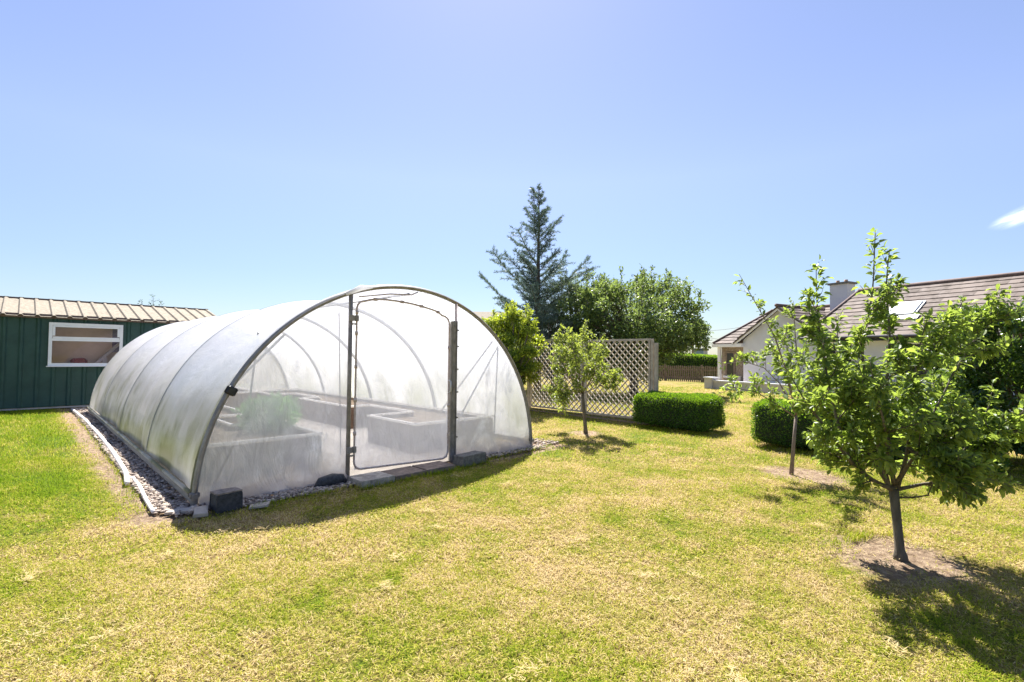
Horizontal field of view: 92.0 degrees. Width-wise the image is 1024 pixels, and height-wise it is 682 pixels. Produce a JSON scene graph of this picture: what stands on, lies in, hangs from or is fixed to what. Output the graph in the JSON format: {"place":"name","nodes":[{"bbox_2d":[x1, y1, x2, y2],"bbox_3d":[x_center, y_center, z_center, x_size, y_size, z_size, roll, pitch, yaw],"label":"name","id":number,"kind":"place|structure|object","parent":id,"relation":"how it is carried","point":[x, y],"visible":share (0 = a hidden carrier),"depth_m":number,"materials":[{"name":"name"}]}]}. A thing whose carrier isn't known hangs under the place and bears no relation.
{"place":"outdoors","nodes":[
{"label":"outdoors","id":0,"kind":"place"},
{"bbox_2d":[70,358,87,362],"bbox_3d":[-12.050,0.590,13.768,0.206,0.223,0.356,0,-2,29],"label":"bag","id":1,"kind":"object","parent":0,"point":[78,360],"visible":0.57,"depth_m":13.73,"materials":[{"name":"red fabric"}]},
{"bbox_2d":[70,407,190,513],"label":"gravel","id":2,"kind":"structure","parent":0,"point":[146,477],"depth_m":6.03,"materials":[{"name":"grey gravel"}]},
{"bbox_2d":[474,312,525,347],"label":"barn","id":3,"kind":"structure","parent":0,"point":[484,315],"depth_m":51.45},
{"bbox_2d":[0,365,1023,681],"bbox_3d":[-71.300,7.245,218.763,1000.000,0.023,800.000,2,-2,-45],"label":"ground","id":4,"kind":"structure","parent":0,"point":[922,559],"depth_m":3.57,"materials":[{"name":"green plant"}]},
{"bbox_2d":[0,405,88,410],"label":"shed footing","id":5,"kind":"object","parent":4,"relation":"on","point":[45,407],"depth_m":12.84,"materials":[{"name":"grey concrete"}]},
{"bbox_2d":[0,296,215,408],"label":"shed","id":6,"kind":"structure","parent":5,"relation":"on","point":[31,375],"depth_m":13.14,"materials":[{"name":"metal"}]},
{"bbox_2d":[48,327,117,362],"bbox_3d":[-11.989,0.543,14.055,4.400,2.200,0.030,2,-2,-45],"label":"partition","id":7,"kind":"object","parent":6,"relation":"in","point":[68,351],"visible":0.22,"depth_m":13.91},
{"bbox_2d":[112,329,118,351],"bbox_3d":[-11.387,-0.035,14.579,0.620,0.750,0.050,2,-2,-45],"label":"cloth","id":8,"kind":"object","parent":7,"relation":"hanging from","point":[114,333],"visible":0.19,"depth_m":14.40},
{"bbox_2d":[46,322,122,366],"bbox_3d":[-11.540,0.111,13.428,1.590,1.164,0.130,2,-2,-45],"label":"window","id":9,"kind":"structure","parent":6,"relation":"in","point":[52,325],"depth_m":13.32,"materials":[{"name":"white plastic"}]},
{"bbox_2d":[71,408,129,485],"bbox_3d":[-7.648,1.660,9.026,0.157,0.051,9.704,2,-2,-44],"label":"stone edging","id":10,"kind":"object","parent":4,"relation":"on","point":[119,463],"visible":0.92,"depth_m":7.15,"materials":[{"name":"grey stone"}]},
{"bbox_2d":[132,476,154,513],"bbox_3d":[-3.884,1.593,5.198,0.050,0.034,1.682,2,-2,-43],"label":"pipe","id":11,"kind":"object","parent":4,"relation":"on","point":[148,503],"visible":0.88,"depth_m":4.96,"materials":[{"name":"white plastic"}]},
{"bbox_2d":[138,294,162,305],"bbox_3d":[-17.374,-0.136,23.954,1.278,4.335,0.757,1,-2,-20],"label":"young tree","id":12,"kind":"object","parent":4,"relation":"on","point":[151,302],"visible":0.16,"depth_m":23.96,"materials":[{"name":"green plant"}]},
{"bbox_2d":[193,506,208,517],"bbox_3d":[-2.862,1.571,4.550,0.120,0.053,0.192,2,-2,-30],"label":"tile offcut","id":13,"kind":"object","parent":4,"relation":"on","point":[201,511],"visible":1,"depth_m":4.51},
{"bbox_2d":[209,487,242,513],"bbox_3d":[-2.731,1.521,4.726,0.171,0.187,0.238,-1,-2,38],"label":"block","id":14,"kind":"object","parent":4,"relation":"on","point":[225,500],"depth_m":4.67,"materials":[{"name":"grey concrete"}]},
{"bbox_2d":[249,501,269,508],"bbox_3d":[-2.444,1.597,4.803,0.220,0.022,0.110,2,-2,-45],"label":"tile offcut","id":15,"kind":"object","parent":4,"relation":"on","point":[264,504],"visible":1,"depth_m":4.78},
{"bbox_2d":[96,412,448,491],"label":"path","id":16,"kind":"structure","parent":4,"relation":"on","point":[354,472],"depth_m":6.57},
{"bbox_2d":[351,396,353,428],"bbox_3d":[-3.879,1.546,10.954,1.610,0.469,8.530,2,-2,-45],"label":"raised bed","id":17,"kind":"object","parent":16,"relation":"on","point":[352,413],"depth_m":9.88,"materials":[{"name":"wood"}]},
{"bbox_2d":[87,284,533,505],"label":"polytunnel","id":18,"kind":"structure","parent":4,"relation":"on","point":[253,402],"depth_m":6.21,"materials":[{"name":"clear plastic"}]},
{"bbox_2d":[346,297,451,469],"bbox_3d":[-1.392,0.544,6.378,1.519,2.145,0.103,2,-2,-44],"label":"door","id":19,"kind":"structure","parent":18,"relation":"in","point":[402,365],"depth_m":6.36,"materials":[{"name":"clear plastic"}]},
{"bbox_2d":[169,438,558,516],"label":"gravel","id":20,"kind":"structure","parent":4,"relation":"on","point":[264,497],"depth_m":5.26,"materials":[{"name":"grey gravel"}]},
{"bbox_2d":[164,506,199,514],"bbox_3d":[-3.063,1.581,4.618,0.275,0.025,0.121,1,-2,-17],"label":"tile offcut","id":21,"kind":"object","parent":20,"relation":"on","point":[183,511],"visible":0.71,"depth_m":4.58,"materials":[{"name":"grey concrete"}]},
{"bbox_2d":[314,473,346,486],"bbox_3d":[-2.050,1.572,5.594,0.388,0.135,0.142,2,-2,-45],"label":"rubble bag","id":22,"kind":"object","parent":20,"relation":"on","point":[332,478],"visible":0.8,"depth_m":5.54,"materials":[{"name":"black plastic"}]},
{"bbox_2d":[347,471,394,487],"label":"paving slab","id":23,"kind":"structure","parent":4,"relation":"on","point":[371,478],"depth_m":5.70,"materials":[{"name":"grey concrete"}]},
{"bbox_2d":[381,466,426,480],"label":"paving slab","id":24,"kind":"structure","parent":4,"relation":"on","point":[402,472],"depth_m":6.08,"materials":[{"name":"grey concrete"}]},
{"bbox_2d":[412,461,455,473],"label":"paving slab","id":25,"kind":"structure","parent":4,"relation":"on","point":[433,466],"depth_m":6.40,"materials":[{"name":"grey concrete"}]},
{"bbox_2d":[453,450,485,466],"bbox_3d":[-0.579,1.621,6.816,0.219,0.146,0.444,-1,-2,39],"label":"concrete block","id":26,"kind":"object","parent":4,"relation":"on","point":[470,458],"depth_m":6.71,"materials":[{"name":"grey concrete"}]},
{"bbox_2d":[482,299,548,385],"bbox_3d":[-0.025,0.406,13.356,2.029,3.010,2.140,2,-2,-45],"label":"lime shrub","id":27,"kind":"object","parent":4,"relation":"on","point":[522,329],"visible":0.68,"depth_m":13.07,"materials":[{"name":"green plant"}]},
{"bbox_2d":[477,182,612,389],"bbox_3d":[1.629,-2.470,22.489,6.732,9.298,6.267,2,-2,-45],"label":"cedar","id":28,"kind":"object","parent":4,"relation":"on","point":[534,297],"visible":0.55,"depth_m":21.68,"materials":[{"name":"green plant"}]},
{"bbox_2d":[532,305,582,390],"bbox_3d":[1.584,0.316,19.972,2.985,3.618,2.740,2,-2,-45],"label":"dark conifer","id":29,"kind":"object","parent":4,"relation":"on","point":[547,320],"visible":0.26,"depth_m":19.55,"materials":[{"name":"green plant"}]},
{"bbox_2d":[542,265,617,391],"bbox_3d":[2.912,-0.509,20.602,3.086,5.316,3.284,2,-2,-45],"label":"silver tree","id":30,"kind":"object","parent":4,"relation":"on","point":[575,286],"visible":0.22,"depth_m":20.18,"materials":[{"name":"green plant"}]},
{"bbox_2d":[541,319,624,433],"bbox_3d":[1.265,0.697,9.667,1.512,2.290,1.790,1,-2,-14],"label":"young apple tree","id":31,"kind":"object","parent":4,"relation":"on","point":[589,357],"visible":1,"depth_m":9.33,"materials":[{"name":"green plant"}]},
{"bbox_2d":[527,338,658,420],"bbox_3d":[1.871,0.951,12.590,0.098,2.080,4.025,2,-2,-45],"label":"trellis","id":32,"kind":"object","parent":4,"relation":"on","point":[653,365],"visible":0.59,"depth_m":11.99,"materials":[{"name":"brown wood"}]},
{"bbox_2d":[529,409,660,425],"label":"edging","id":33,"kind":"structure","parent":4,"relation":"on","point":[612,419],"depth_m":12.01,"materials":[{"name":"grey concrete"}]},
{"bbox_2d":[552,263,713,393],"bbox_3d":[4.950,-0.453,20.102,6.132,5.213,5.620,2,-2,-45],"label":"round tree","id":34,"kind":"object","parent":4,"relation":"on","point":[685,334],"visible":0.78,"depth_m":19.01,"materials":[{"name":"green plant"}]},
{"bbox_2d":[574,364,717,381],"bbox_3d":[8.665,2.051,33.317,0.140,1.060,12.400,2,-2,-45],"label":"picket fence","id":35,"kind":"object","parent":4,"relation":"on","point":[698,374],"visible":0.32,"depth_m":30.94,"materials":[{"name":"brown wood"}]},
{"bbox_2d":[620,353,717,378],"bbox_3d":[11.588,1.620,35.679,1.923,2.147,11.777,2,-2,-45],"label":"field hedge","id":36,"kind":"object","parent":4,"relation":"on","point":[698,360],"visible":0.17,"depth_m":33.91,"materials":[{"name":"green plant"}]},
{"bbox_2d":[632,390,725,431],"bbox_3d":[3.510,1.427,10.477,1.166,0.798,1.863,2,-2,-45],"label":"box hedge","id":37,"kind":"object","parent":4,"relation":"on","point":[700,412],"visible":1,"depth_m":10.04,"materials":[{"name":"green plant"}]},
{"bbox_2d":[693,348,708,354],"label":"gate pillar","id":38,"kind":"structure","parent":4,"relation":"on","point":[700,351],"depth_m":35.74,"materials":[{"name":"concrete"}]},
{"bbox_2d":[712,274,849,474],"bbox_3d":[3.408,0.487,6.477,1.985,2.561,0.898,1,-2,-17],"label":"sapling","id":39,"kind":"object","parent":4,"relation":"on","point":[777,334],"visible":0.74,"depth_m":6.36,"materials":[{"name":"green plant"}]},
{"bbox_2d":[703,377,1011,411],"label":"patio wall","id":40,"kind":"structure","parent":4,"relation":"on","point":[712,382],"depth_m":22.28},
{"bbox_2d":[712,271,1023,394],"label":"house","id":41,"kind":"structure","parent":4,"relation":"on","point":[920,297],"depth_m":19.86,"materials":[{"name":"brown tile"},{"name":"white render"},{"name":"glass"}]},
{"bbox_2d":[723,352,735,377],"bbox_3d":[11.384,1.237,25.800,0.170,1.360,0.780,1,-2,-27],"label":"window","id":42,"kind":"structure","parent":41,"relation":"in","point":[730,369],"depth_m":25.83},
{"bbox_2d":[826,342,854,379],"bbox_3d":[12.992,1.100,19.586,0.080,2.120,1.040,1,-2,-27],"label":"window","id":43,"kind":"structure","parent":41,"relation":"in","point":[850,360],"depth_m":19.62,"materials":[{"name":"grey glass"}]},
{"bbox_2d":[887,342,945,377],"bbox_3d":[14.167,0.670,17.333,0.080,1.270,1.740,1,-2,-27],"label":"window","id":44,"kind":"structure","parent":41,"relation":"in","point":[916,344],"depth_m":17.28,"materials":[{"name":"grey glass"}]},
{"bbox_2d":[750,398,1013,472],"bbox_3d":[5.541,1.334,7.731,1.319,0.848,3.263,2,-2,-45],"label":"box hedge","id":45,"kind":"object","parent":4,"relation":"on","point":[776,425],"visible":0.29,"depth_m":8.09,"materials":[{"name":"green plant"}]},
{"bbox_2d":[772,227,1023,561],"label":"apple tree","id":46,"kind":"object","parent":4,"relation":"on","point":[862,397],"visible":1,"depth_m":3.66,"materials":[{"name":"green plant"}]},
{"bbox_2d":[923,296,1023,458],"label":"dark shrub","id":47,"kind":"object","parent":4,"relation":"on","point":[1007,372],"visible":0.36,"depth_m":6.79,"materials":[{"name":"green plant"}]},
{"bbox_3d":[-11.572,1.257,14.033,3.600,1.080,0.500,2,-2,-45],"label":"workbench","id":48,"kind":"object","parent":4,"relation":"on","visible":0},
{"bbox_2d":[102,355,106,362],"bbox_3d":[-11.607,0.558,14.096,0.105,0.320,0.110,2,-2,-45],"label":"bottle","id":49,"kind":"object","parent":48,"relation":"on","point":[104,359],"visible":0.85,"depth_m":14.07,"materials":[{"name":"white plastic"}]},
{"bbox_2d":[95,343,118,362],"bbox_3d":[-11.608,0.376,14.175,0.050,0.700,0.700,0,-2,23],"label":"plank","id":50,"kind":"object","parent":48,"relation":"on","point":[112,349],"visible":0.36,"depth_m":14.19,"materials":[{"name":"brown wood"}]},
{"bbox_2d":[0,0,1023,354],"label":"sky","id":51,"kind":"structure","parent":0,"point":[221,157],"materials":[{"name":"blue"}]}
]}

